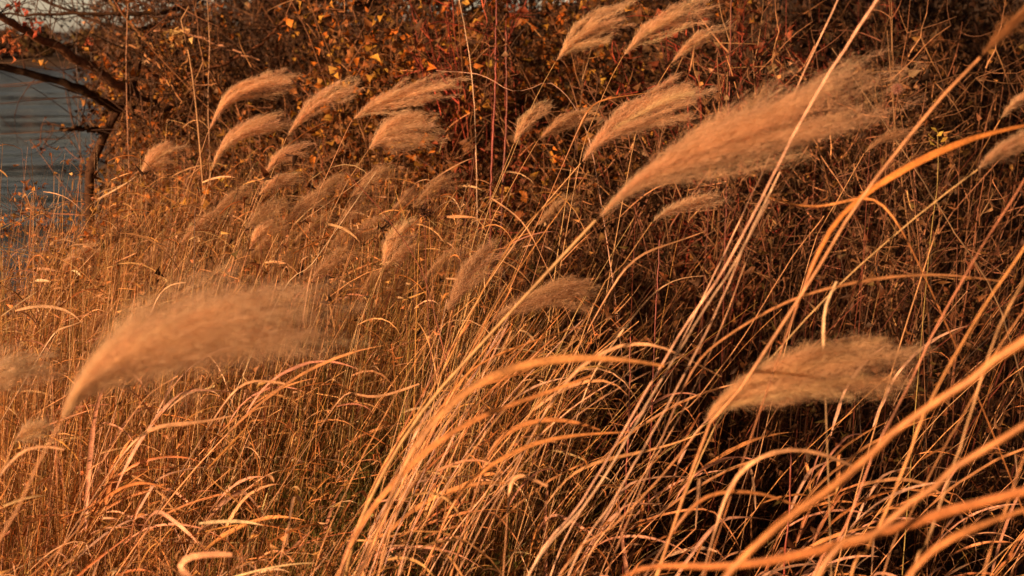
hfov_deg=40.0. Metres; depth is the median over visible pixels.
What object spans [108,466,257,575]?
leafy reed
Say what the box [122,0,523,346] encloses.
orange leaved shrub
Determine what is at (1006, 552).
dry reed
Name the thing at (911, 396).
dry reed
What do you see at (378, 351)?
dry reed
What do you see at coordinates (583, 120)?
bent reed
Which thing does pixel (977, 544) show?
leafy reed
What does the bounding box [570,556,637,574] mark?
leafy reed
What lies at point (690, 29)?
dark shrub
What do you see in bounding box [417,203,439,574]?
dried weed
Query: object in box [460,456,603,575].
leafy reed
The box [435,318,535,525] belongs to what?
dry reed
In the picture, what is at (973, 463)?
dry reed
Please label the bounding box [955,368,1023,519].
dry reed
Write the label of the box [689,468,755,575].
leafy reed
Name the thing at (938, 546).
bent reed
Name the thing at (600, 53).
orange leaved shrub
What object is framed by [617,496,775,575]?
leafy reed
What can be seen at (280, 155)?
plumed reed
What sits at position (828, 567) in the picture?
leafy reed
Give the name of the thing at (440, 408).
grass cane
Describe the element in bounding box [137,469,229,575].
dry reed
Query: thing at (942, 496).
grass cane
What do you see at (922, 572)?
leafy reed
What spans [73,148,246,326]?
brown shrub
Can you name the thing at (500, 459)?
bent reed
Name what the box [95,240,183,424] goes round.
plumed reed
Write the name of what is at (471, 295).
plumed reed
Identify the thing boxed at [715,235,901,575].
grass cane
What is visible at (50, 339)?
bent reed
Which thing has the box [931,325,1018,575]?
dry reed
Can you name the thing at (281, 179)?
plumed reed
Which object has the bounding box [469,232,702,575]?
bent reed
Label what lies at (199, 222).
plumed reed
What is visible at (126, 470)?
leafy reed
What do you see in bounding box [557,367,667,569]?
dry reed
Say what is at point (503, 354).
dry reed
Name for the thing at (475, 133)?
upright twig
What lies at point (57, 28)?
sky
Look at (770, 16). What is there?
brown shrub
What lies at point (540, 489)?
dry reed
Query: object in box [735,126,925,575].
plumed reed
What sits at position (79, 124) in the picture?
bare sapling
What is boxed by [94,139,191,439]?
plumed reed
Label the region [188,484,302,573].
leafy reed
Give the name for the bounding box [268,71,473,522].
plumed reed
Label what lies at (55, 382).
plumed reed
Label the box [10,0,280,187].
dark shrub
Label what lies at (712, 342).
dry reed
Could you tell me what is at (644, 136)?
bare shrub
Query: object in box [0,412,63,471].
plumed reed
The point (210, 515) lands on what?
dry reed
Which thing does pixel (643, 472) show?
dry reed
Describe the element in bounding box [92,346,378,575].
leafy reed
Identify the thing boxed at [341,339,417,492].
dry reed
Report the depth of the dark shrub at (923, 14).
8.76 m
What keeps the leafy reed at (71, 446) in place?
on the ground at (56, 60)
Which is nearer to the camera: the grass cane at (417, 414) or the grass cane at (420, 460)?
the grass cane at (420, 460)
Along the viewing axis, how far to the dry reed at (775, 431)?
5.91 m
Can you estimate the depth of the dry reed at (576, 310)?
5.23 m
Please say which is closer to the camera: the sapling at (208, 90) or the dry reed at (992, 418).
the dry reed at (992, 418)
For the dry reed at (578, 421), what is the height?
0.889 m
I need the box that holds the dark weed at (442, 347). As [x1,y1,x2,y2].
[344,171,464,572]
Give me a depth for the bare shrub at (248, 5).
12.80 m
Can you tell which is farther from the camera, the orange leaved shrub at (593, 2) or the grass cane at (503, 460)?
the orange leaved shrub at (593, 2)
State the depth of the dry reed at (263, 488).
3.24 m
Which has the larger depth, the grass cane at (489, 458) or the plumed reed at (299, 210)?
the plumed reed at (299, 210)
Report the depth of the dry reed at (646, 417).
4.69 m
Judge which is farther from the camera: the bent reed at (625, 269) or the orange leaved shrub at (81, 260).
the orange leaved shrub at (81, 260)
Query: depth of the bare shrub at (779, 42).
6.26 m
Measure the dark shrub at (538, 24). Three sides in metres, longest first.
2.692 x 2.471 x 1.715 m
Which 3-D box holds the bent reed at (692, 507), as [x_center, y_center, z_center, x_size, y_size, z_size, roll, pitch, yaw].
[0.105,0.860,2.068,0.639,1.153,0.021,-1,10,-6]
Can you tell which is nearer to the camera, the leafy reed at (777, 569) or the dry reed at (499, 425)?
the leafy reed at (777, 569)
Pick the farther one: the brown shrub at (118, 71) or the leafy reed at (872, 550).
the brown shrub at (118, 71)
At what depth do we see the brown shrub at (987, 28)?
11.05 m
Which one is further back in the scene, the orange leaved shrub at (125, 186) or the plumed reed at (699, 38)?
the orange leaved shrub at (125, 186)
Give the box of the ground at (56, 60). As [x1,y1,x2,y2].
[0,0,1023,575]
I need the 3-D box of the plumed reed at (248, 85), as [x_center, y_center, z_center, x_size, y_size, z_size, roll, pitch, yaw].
[-0.946,0.132,4.557,0.629,1.676,0.107,-5,11,-28]
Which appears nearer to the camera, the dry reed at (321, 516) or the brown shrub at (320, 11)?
the dry reed at (321, 516)
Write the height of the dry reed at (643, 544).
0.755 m
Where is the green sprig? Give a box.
[902,127,947,575]
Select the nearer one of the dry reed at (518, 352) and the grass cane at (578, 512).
the grass cane at (578, 512)
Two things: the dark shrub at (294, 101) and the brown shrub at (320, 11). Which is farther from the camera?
the dark shrub at (294, 101)
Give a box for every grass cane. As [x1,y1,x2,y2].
[53,376,176,575]
[173,172,375,572]
[185,210,199,575]
[312,331,433,575]
[322,348,517,575]
[336,192,561,575]
[339,320,471,570]
[348,340,558,573]
[354,332,538,575]
[360,339,552,575]
[362,342,490,575]
[363,172,587,574]
[363,282,506,575]
[365,288,511,575]
[368,324,525,566]
[369,329,504,575]
[371,325,511,551]
[372,300,446,575]
[373,310,502,575]
[376,336,555,574]
[378,336,511,575]
[379,310,451,575]
[382,304,515,575]
[390,300,572,575]
[392,318,524,575]
[395,337,530,575]
[397,333,509,575]
[398,323,508,574]
[398,335,581,575]
[400,319,583,575]
[408,330,511,575]
[419,321,638,575]
[426,351,577,575]
[428,357,658,575]
[438,353,684,575]
[443,319,629,575]
[446,362,620,575]
[450,337,584,575]
[457,299,596,575]
[527,172,779,575]
[530,0,877,574]
[550,0,837,575]
[568,200,769,575]
[580,145,808,575]
[600,216,823,575]
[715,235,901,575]
[813,179,1023,575]
[850,247,1023,575]
[882,310,1023,575]
[912,278,1023,575]
[983,457,1023,575]
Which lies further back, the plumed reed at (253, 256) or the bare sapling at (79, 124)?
the bare sapling at (79, 124)
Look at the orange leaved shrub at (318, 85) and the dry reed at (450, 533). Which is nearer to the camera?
the dry reed at (450, 533)
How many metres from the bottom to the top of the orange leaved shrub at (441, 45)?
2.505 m
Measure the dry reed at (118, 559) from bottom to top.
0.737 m
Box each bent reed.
[0,321,81,422]
[0,445,63,476]
[44,415,231,575]
[67,282,185,575]
[122,380,284,575]
[177,551,231,575]
[229,383,418,572]
[335,351,575,575]
[338,375,591,575]
[358,355,663,575]
[367,324,591,575]
[422,431,634,575]
[446,89,678,486]
[451,417,599,575]
[456,342,721,575]
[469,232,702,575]
[491,198,661,573]
[499,432,703,575]
[502,474,547,575]
[534,276,697,575]
[605,274,999,575]
[624,488,1023,575]
[644,490,809,575]
[702,448,852,575]
[704,124,1023,575]
[769,197,1023,513]
[822,281,836,575]
[906,508,1023,575]
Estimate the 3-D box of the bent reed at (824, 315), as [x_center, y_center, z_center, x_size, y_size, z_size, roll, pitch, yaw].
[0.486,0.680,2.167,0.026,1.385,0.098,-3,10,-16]
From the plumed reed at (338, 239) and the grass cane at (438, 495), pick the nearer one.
the grass cane at (438, 495)
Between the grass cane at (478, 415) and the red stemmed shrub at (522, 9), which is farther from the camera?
the red stemmed shrub at (522, 9)
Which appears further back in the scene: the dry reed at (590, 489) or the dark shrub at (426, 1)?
the dark shrub at (426, 1)
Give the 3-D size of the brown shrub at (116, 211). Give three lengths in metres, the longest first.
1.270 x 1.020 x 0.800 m
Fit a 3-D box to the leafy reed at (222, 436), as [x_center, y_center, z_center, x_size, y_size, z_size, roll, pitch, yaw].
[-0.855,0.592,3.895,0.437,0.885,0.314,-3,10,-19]
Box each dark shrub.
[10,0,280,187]
[55,0,387,201]
[72,0,363,212]
[84,0,223,176]
[96,46,287,196]
[104,0,341,103]
[120,0,473,249]
[122,0,316,190]
[151,8,304,181]
[173,0,468,194]
[210,0,361,150]
[219,0,354,169]
[225,0,403,163]
[235,0,485,157]
[246,0,419,175]
[274,0,580,191]
[284,0,635,288]
[405,0,570,164]
[489,0,764,298]
[495,0,547,42]
[500,0,560,64]
[612,0,987,326]
[747,0,1023,318]
[773,0,1023,191]
[791,0,1023,322]
[982,0,1023,134]
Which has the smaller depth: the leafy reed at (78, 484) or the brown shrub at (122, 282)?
the leafy reed at (78, 484)
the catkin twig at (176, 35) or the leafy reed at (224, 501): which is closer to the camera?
the leafy reed at (224, 501)
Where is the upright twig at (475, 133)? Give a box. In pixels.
[459,0,480,494]
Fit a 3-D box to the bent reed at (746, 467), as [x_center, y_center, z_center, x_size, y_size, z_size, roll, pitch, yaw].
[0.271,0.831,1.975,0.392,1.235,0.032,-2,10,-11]
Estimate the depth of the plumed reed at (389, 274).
4.17 m
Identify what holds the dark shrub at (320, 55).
on the ground at (56, 60)
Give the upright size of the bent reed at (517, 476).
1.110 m
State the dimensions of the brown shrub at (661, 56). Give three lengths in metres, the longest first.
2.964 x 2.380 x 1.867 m
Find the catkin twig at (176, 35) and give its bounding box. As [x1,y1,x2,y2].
[163,6,217,428]
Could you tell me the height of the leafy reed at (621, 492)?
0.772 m
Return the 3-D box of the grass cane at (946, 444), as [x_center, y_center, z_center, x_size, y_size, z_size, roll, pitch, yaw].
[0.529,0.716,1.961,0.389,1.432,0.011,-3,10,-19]
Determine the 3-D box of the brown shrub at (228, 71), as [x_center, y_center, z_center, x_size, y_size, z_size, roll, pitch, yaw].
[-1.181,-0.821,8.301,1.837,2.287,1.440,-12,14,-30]
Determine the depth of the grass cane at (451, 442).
2.70 m
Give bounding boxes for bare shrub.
[76,2,364,284]
[89,1,338,169]
[154,2,439,397]
[374,1,723,447]
[455,0,840,461]
[476,0,849,422]
[681,0,1023,475]
[684,0,956,214]
[691,0,1023,451]
[763,0,1023,490]
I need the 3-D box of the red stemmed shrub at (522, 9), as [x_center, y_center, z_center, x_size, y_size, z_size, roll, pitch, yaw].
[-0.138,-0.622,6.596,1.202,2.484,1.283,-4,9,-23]
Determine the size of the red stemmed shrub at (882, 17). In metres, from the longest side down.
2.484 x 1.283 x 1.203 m
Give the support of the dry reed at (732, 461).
on the ground at (56, 60)
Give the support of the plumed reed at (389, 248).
on the ground at (56, 60)
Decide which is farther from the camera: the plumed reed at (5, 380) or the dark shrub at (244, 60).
the dark shrub at (244, 60)
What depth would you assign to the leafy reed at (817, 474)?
3.50 m
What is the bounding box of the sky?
[0,0,574,42]
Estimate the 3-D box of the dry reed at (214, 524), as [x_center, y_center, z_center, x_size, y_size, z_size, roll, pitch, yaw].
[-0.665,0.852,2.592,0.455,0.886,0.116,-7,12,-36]
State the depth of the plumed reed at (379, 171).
3.73 m
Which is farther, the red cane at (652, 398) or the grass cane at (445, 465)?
the red cane at (652, 398)
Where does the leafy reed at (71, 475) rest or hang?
on the ground at (56, 60)
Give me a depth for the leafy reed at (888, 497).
2.61 m
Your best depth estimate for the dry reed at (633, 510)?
3.66 m
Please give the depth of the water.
36.90 m
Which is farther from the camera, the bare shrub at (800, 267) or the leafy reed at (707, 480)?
the bare shrub at (800, 267)
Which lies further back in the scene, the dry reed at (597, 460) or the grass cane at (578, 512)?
the dry reed at (597, 460)
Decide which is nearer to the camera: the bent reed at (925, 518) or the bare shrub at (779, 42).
the bent reed at (925, 518)
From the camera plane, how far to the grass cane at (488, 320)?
2.73 m
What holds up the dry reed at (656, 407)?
on the ground at (56, 60)
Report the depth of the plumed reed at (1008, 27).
1.79 m
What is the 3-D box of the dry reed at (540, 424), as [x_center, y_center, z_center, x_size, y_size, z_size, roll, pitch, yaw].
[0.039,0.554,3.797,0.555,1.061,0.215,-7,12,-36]
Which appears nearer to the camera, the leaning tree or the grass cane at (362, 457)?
the grass cane at (362, 457)
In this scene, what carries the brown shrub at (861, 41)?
on the ground at (56, 60)
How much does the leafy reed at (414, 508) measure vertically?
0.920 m
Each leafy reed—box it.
[1,330,110,496]
[9,389,134,555]
[17,434,140,562]
[24,371,149,525]
[45,405,181,571]
[55,351,217,575]
[56,320,230,575]
[66,381,258,575]
[80,378,314,575]
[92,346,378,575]
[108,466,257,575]
[147,259,383,524]
[147,338,278,560]
[178,476,267,575]
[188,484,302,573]
[244,401,412,575]
[245,495,303,575]
[316,472,429,575]
[317,299,413,491]
[339,435,515,575]
[349,476,520,573]
[369,473,432,573]
[378,392,448,575]
[386,434,532,575]
[387,377,573,575]
[405,536,459,574]
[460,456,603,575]
[477,385,730,575]
[543,478,681,575]
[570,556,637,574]
[573,550,674,575]
[582,476,739,575]
[587,410,790,575]
[599,452,789,575]
[605,470,722,575]
[616,399,739,574]
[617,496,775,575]
[630,478,701,575]
[665,540,725,575]
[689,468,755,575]
[748,457,893,575]
[755,415,937,575]
[762,563,863,575]
[765,497,876,575]
[767,421,887,570]
[787,342,892,575]
[799,325,969,575]
[801,555,877,575]
[810,563,844,575]
[820,466,974,575]
[840,481,957,538]
[870,540,874,575]
[872,447,1023,575]
[898,564,924,575]
[918,504,1015,575]
[936,447,1023,575]
[991,486,1023,575]
[1003,554,1023,575]
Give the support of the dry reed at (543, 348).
on the ground at (56, 60)
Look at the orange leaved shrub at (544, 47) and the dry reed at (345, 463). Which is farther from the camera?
the orange leaved shrub at (544, 47)
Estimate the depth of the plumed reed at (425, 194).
4.18 m
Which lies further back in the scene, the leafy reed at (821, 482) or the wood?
the wood
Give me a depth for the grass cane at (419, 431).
2.60 m
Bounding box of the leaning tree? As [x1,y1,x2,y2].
[0,0,314,321]
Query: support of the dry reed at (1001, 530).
on the ground at (56, 60)
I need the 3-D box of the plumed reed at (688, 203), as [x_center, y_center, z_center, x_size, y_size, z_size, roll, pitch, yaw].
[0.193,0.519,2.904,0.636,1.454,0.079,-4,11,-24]
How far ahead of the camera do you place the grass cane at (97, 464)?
2.60 m
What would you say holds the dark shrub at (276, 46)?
on the ground at (56, 60)
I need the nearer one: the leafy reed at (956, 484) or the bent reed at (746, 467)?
the bent reed at (746, 467)
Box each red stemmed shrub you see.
[356,0,608,396]
[581,0,847,446]
[751,0,963,360]
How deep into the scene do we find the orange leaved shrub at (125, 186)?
6.59 m
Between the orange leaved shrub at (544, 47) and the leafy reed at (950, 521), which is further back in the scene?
the orange leaved shrub at (544, 47)
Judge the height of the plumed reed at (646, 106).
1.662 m
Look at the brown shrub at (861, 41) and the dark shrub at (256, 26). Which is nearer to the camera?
the brown shrub at (861, 41)
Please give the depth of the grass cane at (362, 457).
2.45 m
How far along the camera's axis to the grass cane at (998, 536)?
1.60 m
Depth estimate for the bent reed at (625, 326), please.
3.00 m
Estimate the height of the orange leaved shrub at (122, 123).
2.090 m
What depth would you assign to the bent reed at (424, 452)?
2.00 m
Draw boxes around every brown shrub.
[0,207,164,456]
[46,217,184,402]
[58,219,220,279]
[62,40,341,249]
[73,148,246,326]
[84,162,216,259]
[85,0,412,294]
[97,9,353,249]
[98,21,267,180]
[137,2,290,70]
[155,0,465,248]
[245,0,588,341]
[257,0,498,209]
[329,0,466,109]
[528,0,778,366]
[591,0,765,199]
[675,0,1023,375]
[751,0,814,37]
[786,0,1023,387]
[862,0,1023,207]
[961,0,1023,171]
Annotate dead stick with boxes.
[832,48,1023,389]
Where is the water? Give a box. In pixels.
[0,65,113,408]
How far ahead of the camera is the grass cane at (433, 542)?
2.54 m
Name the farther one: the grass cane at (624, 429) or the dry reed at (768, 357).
the dry reed at (768, 357)
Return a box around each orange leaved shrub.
[0,162,148,438]
[8,218,170,339]
[27,109,246,299]
[60,0,317,287]
[75,197,253,310]
[100,0,319,270]
[110,0,531,397]
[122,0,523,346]
[278,0,588,336]
[307,0,626,283]
[338,0,673,393]
[372,0,777,352]
[497,0,684,191]
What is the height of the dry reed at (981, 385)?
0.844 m
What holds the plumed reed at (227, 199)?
on the ground at (56, 60)
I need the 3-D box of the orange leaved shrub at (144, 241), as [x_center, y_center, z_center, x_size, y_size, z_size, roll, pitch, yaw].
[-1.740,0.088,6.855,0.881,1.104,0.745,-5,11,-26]
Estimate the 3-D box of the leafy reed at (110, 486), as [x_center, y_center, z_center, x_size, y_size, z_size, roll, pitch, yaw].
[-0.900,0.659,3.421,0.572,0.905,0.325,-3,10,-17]
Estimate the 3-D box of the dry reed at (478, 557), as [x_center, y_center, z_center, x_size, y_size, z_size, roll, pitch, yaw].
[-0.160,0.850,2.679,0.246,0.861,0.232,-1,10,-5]
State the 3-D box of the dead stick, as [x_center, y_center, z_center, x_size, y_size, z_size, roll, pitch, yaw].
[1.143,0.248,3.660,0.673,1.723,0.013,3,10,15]
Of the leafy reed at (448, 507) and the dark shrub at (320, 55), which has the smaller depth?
the leafy reed at (448, 507)
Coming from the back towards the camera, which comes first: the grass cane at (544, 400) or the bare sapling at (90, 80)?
the bare sapling at (90, 80)
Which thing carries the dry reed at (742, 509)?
on the ground at (56, 60)
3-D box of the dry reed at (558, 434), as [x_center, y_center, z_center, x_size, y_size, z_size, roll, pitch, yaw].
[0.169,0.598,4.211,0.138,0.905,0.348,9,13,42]
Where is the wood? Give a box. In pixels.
[0,24,243,57]
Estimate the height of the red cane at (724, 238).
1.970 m
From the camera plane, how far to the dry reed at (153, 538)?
3.16 m
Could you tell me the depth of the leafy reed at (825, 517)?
3.38 m
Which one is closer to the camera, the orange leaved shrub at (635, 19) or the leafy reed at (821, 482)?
the leafy reed at (821, 482)
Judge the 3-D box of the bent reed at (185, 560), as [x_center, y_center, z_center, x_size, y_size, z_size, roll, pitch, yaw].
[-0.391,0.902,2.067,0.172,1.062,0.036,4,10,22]
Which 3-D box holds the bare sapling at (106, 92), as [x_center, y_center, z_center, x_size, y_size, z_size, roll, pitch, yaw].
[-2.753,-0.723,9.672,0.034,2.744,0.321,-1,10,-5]
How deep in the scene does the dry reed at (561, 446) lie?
3.89 m
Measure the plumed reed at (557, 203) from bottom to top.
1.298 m
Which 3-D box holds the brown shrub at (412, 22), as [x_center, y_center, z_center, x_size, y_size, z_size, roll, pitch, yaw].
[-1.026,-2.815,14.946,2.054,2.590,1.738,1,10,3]
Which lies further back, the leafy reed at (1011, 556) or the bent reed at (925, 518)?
the leafy reed at (1011, 556)
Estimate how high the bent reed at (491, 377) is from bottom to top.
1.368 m
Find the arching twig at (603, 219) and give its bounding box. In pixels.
[436,70,635,565]
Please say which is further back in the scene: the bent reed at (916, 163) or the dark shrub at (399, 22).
the dark shrub at (399, 22)
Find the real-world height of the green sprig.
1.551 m
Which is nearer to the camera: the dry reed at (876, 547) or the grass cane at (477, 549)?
the grass cane at (477, 549)
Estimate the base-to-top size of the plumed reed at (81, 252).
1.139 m
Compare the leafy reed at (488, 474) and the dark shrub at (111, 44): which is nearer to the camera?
the leafy reed at (488, 474)
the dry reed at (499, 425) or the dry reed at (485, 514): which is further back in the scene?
the dry reed at (499, 425)
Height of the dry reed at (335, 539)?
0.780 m
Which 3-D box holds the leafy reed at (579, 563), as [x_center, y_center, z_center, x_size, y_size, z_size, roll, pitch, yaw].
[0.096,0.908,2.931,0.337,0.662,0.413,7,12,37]
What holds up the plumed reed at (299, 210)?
on the ground at (56, 60)
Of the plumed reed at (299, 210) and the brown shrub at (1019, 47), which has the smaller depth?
the plumed reed at (299, 210)
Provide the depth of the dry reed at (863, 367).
4.88 m
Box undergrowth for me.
[11,26,1023,575]
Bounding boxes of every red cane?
[486,0,497,428]
[498,32,507,393]
[622,336,630,575]
[646,240,659,575]
[718,0,731,501]
[783,452,791,575]
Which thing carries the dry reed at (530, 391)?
on the ground at (56, 60)
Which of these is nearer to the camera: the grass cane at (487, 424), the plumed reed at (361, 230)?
the grass cane at (487, 424)
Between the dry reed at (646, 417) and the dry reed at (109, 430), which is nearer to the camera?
the dry reed at (109, 430)
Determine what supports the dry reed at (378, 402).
on the ground at (56, 60)
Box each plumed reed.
[0,256,376,540]
[0,339,71,398]
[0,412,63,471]
[1,366,70,473]
[32,241,109,454]
[38,301,127,533]
[49,222,145,570]
[83,296,163,520]
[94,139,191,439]
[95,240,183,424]
[103,256,201,530]
[121,207,227,532]
[125,291,207,546]
[139,67,303,496]
[149,181,261,467]
[165,109,292,532]
[167,244,273,468]
[179,195,302,574]
[198,223,296,523]
[201,168,305,503]
[204,139,316,493]
[204,215,287,526]
[213,190,337,569]
[213,243,315,493]
[216,75,361,456]
[231,261,337,491]
[245,208,340,423]
[248,242,368,571]
[250,171,354,441]
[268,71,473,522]
[279,105,449,525]
[279,223,364,456]
[281,191,383,481]
[284,159,408,515]
[292,212,395,482]
[314,216,423,534]
[314,263,401,450]
[327,239,422,556]
[332,273,425,468]
[344,41,930,575]
[345,182,433,408]
[357,169,465,420]
[367,237,519,574]
[369,244,474,483]
[381,273,607,568]
[396,72,718,575]
[410,269,499,405]
[426,97,554,495]
[429,104,604,488]
[437,0,639,488]
[481,193,589,468]
[507,187,733,575]
[526,0,722,558]
[559,329,941,575]
[577,20,734,549]
[654,128,1023,575]
[656,4,1023,575]
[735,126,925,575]
[834,92,1023,575]
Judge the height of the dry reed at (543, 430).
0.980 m
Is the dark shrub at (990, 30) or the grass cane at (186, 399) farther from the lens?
the dark shrub at (990, 30)
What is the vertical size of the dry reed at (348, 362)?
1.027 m
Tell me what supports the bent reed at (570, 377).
on the ground at (56, 60)
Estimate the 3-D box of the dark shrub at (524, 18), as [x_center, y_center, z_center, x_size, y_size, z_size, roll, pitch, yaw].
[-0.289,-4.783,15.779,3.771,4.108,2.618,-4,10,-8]
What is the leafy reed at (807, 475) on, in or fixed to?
on the ground at (56, 60)
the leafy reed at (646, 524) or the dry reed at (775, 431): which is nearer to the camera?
the leafy reed at (646, 524)
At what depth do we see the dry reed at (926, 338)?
5.62 m
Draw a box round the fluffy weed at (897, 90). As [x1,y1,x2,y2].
[891,83,927,575]
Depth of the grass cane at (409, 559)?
2.47 m
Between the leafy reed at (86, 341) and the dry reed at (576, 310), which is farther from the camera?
the dry reed at (576, 310)
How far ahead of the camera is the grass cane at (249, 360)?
3.41 m
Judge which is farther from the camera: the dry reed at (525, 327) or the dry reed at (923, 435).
the dry reed at (525, 327)
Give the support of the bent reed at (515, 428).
on the ground at (56, 60)
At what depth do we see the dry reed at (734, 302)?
5.98 m
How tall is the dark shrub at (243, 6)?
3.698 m
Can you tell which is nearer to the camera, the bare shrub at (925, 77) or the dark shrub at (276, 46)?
the bare shrub at (925, 77)
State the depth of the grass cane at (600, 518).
2.00 m
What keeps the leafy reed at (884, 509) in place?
on the ground at (56, 60)
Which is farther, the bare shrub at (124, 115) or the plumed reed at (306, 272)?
the bare shrub at (124, 115)
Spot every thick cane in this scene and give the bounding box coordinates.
[723,336,1023,575]
[815,421,1023,575]
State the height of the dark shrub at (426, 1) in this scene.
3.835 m
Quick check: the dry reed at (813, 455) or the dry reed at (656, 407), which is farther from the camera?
the dry reed at (656, 407)
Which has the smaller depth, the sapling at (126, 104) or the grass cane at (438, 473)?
the grass cane at (438, 473)
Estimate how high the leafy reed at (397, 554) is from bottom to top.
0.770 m
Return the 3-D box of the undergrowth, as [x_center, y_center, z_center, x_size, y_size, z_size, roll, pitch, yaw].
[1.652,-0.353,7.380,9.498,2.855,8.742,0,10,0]
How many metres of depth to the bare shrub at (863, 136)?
5.62 m
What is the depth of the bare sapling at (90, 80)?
9.30 m
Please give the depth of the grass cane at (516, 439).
2.53 m
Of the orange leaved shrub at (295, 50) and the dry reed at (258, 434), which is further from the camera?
the orange leaved shrub at (295, 50)
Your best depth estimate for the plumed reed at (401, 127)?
3.96 m
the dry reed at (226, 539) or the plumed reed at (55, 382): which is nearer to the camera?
the dry reed at (226, 539)
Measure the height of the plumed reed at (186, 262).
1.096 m
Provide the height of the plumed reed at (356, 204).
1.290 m
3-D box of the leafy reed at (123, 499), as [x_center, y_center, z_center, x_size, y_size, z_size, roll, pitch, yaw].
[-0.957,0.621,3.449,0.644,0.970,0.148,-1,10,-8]
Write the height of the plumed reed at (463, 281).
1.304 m
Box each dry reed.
[17,276,135,544]
[66,218,135,425]
[75,380,144,574]
[87,501,162,575]
[116,385,171,557]
[118,412,206,574]
[130,428,171,575]
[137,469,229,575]
[138,310,278,566]
[176,490,244,575]
[183,456,249,567]
[202,327,308,575]
[218,493,276,574]
[228,320,296,549]
[233,374,312,575]
[284,470,358,574]
[298,284,416,465]
[298,297,475,552]
[305,382,393,569]
[307,507,363,575]
[318,271,415,451]
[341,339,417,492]
[366,310,468,445]
[367,314,517,569]
[369,298,510,507]
[420,491,483,575]
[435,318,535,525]
[441,452,545,575]
[453,316,537,450]
[459,351,521,561]
[464,301,557,475]
[465,336,576,522]
[465,537,495,575]
[469,263,563,452]
[481,294,628,573]
[482,339,626,547]
[490,234,589,401]
[501,310,563,405]
[511,390,590,575]
[512,363,611,564]
[524,403,666,573]
[530,331,600,563]
[535,333,632,547]
[540,479,572,575]
[542,218,622,511]
[546,254,610,375]
[549,304,669,512]
[556,456,632,575]
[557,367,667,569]
[570,277,709,508]
[571,422,691,575]
[572,531,609,575]
[582,342,730,566]
[588,313,716,553]
[597,442,688,573]
[615,485,683,575]
[618,253,721,478]
[618,304,687,563]
[626,397,676,555]
[636,311,677,502]
[638,309,781,532]
[648,270,762,484]
[657,460,727,572]
[670,266,776,469]
[674,207,795,454]
[697,371,739,575]
[707,406,784,546]
[714,438,789,575]
[716,412,851,575]
[745,365,901,575]
[752,280,804,506]
[752,281,832,538]
[773,296,793,469]
[832,357,1006,575]
[832,436,968,575]
[838,366,1023,575]
[842,225,920,551]
[845,289,968,564]
[877,255,964,454]
[878,298,1004,575]
[899,281,1021,538]
[930,387,1022,572]
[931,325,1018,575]
[936,247,1019,452]
[937,317,1023,501]
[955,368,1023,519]
[976,534,1023,575]
[980,484,1023,575]
[990,530,1023,575]
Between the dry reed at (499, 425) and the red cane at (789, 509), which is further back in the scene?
the dry reed at (499, 425)
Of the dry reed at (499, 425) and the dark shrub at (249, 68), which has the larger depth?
the dark shrub at (249, 68)
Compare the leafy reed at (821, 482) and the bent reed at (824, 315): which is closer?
the bent reed at (824, 315)
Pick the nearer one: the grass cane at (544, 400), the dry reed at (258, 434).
the grass cane at (544, 400)
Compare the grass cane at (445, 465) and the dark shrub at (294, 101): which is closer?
the grass cane at (445, 465)
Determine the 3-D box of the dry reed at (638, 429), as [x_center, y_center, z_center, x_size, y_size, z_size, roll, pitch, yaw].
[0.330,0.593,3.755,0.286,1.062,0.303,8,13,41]
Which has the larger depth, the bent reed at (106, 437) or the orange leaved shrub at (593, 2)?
the orange leaved shrub at (593, 2)
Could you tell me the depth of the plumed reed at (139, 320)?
4.17 m
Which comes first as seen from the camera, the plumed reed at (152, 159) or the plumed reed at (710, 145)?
the plumed reed at (710, 145)
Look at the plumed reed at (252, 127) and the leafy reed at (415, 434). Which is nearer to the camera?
the leafy reed at (415, 434)
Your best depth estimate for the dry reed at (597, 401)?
4.34 m
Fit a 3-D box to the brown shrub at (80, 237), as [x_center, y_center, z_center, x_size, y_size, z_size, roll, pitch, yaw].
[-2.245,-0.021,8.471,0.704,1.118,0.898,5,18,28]
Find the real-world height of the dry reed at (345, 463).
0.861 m
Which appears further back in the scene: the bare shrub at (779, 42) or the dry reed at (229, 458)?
the bare shrub at (779, 42)
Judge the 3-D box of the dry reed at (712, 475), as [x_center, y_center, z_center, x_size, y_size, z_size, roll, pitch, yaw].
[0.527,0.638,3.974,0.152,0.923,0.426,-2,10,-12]
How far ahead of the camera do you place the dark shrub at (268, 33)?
15.12 m
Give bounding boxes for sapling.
[76,0,84,241]
[89,0,92,148]
[106,1,111,228]
[126,3,133,252]
[207,0,213,279]
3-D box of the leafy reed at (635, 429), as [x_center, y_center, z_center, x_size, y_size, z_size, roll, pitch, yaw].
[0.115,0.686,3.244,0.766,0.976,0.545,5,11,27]
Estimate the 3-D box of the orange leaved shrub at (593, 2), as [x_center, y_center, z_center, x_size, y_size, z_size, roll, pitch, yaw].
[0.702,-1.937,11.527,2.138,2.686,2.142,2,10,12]
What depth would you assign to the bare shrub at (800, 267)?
5.82 m
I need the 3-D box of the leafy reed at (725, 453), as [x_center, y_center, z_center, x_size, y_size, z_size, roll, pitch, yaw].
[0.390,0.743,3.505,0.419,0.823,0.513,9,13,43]
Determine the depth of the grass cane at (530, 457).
2.41 m
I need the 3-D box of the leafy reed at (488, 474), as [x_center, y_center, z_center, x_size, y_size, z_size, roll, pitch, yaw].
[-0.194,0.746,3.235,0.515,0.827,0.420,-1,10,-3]

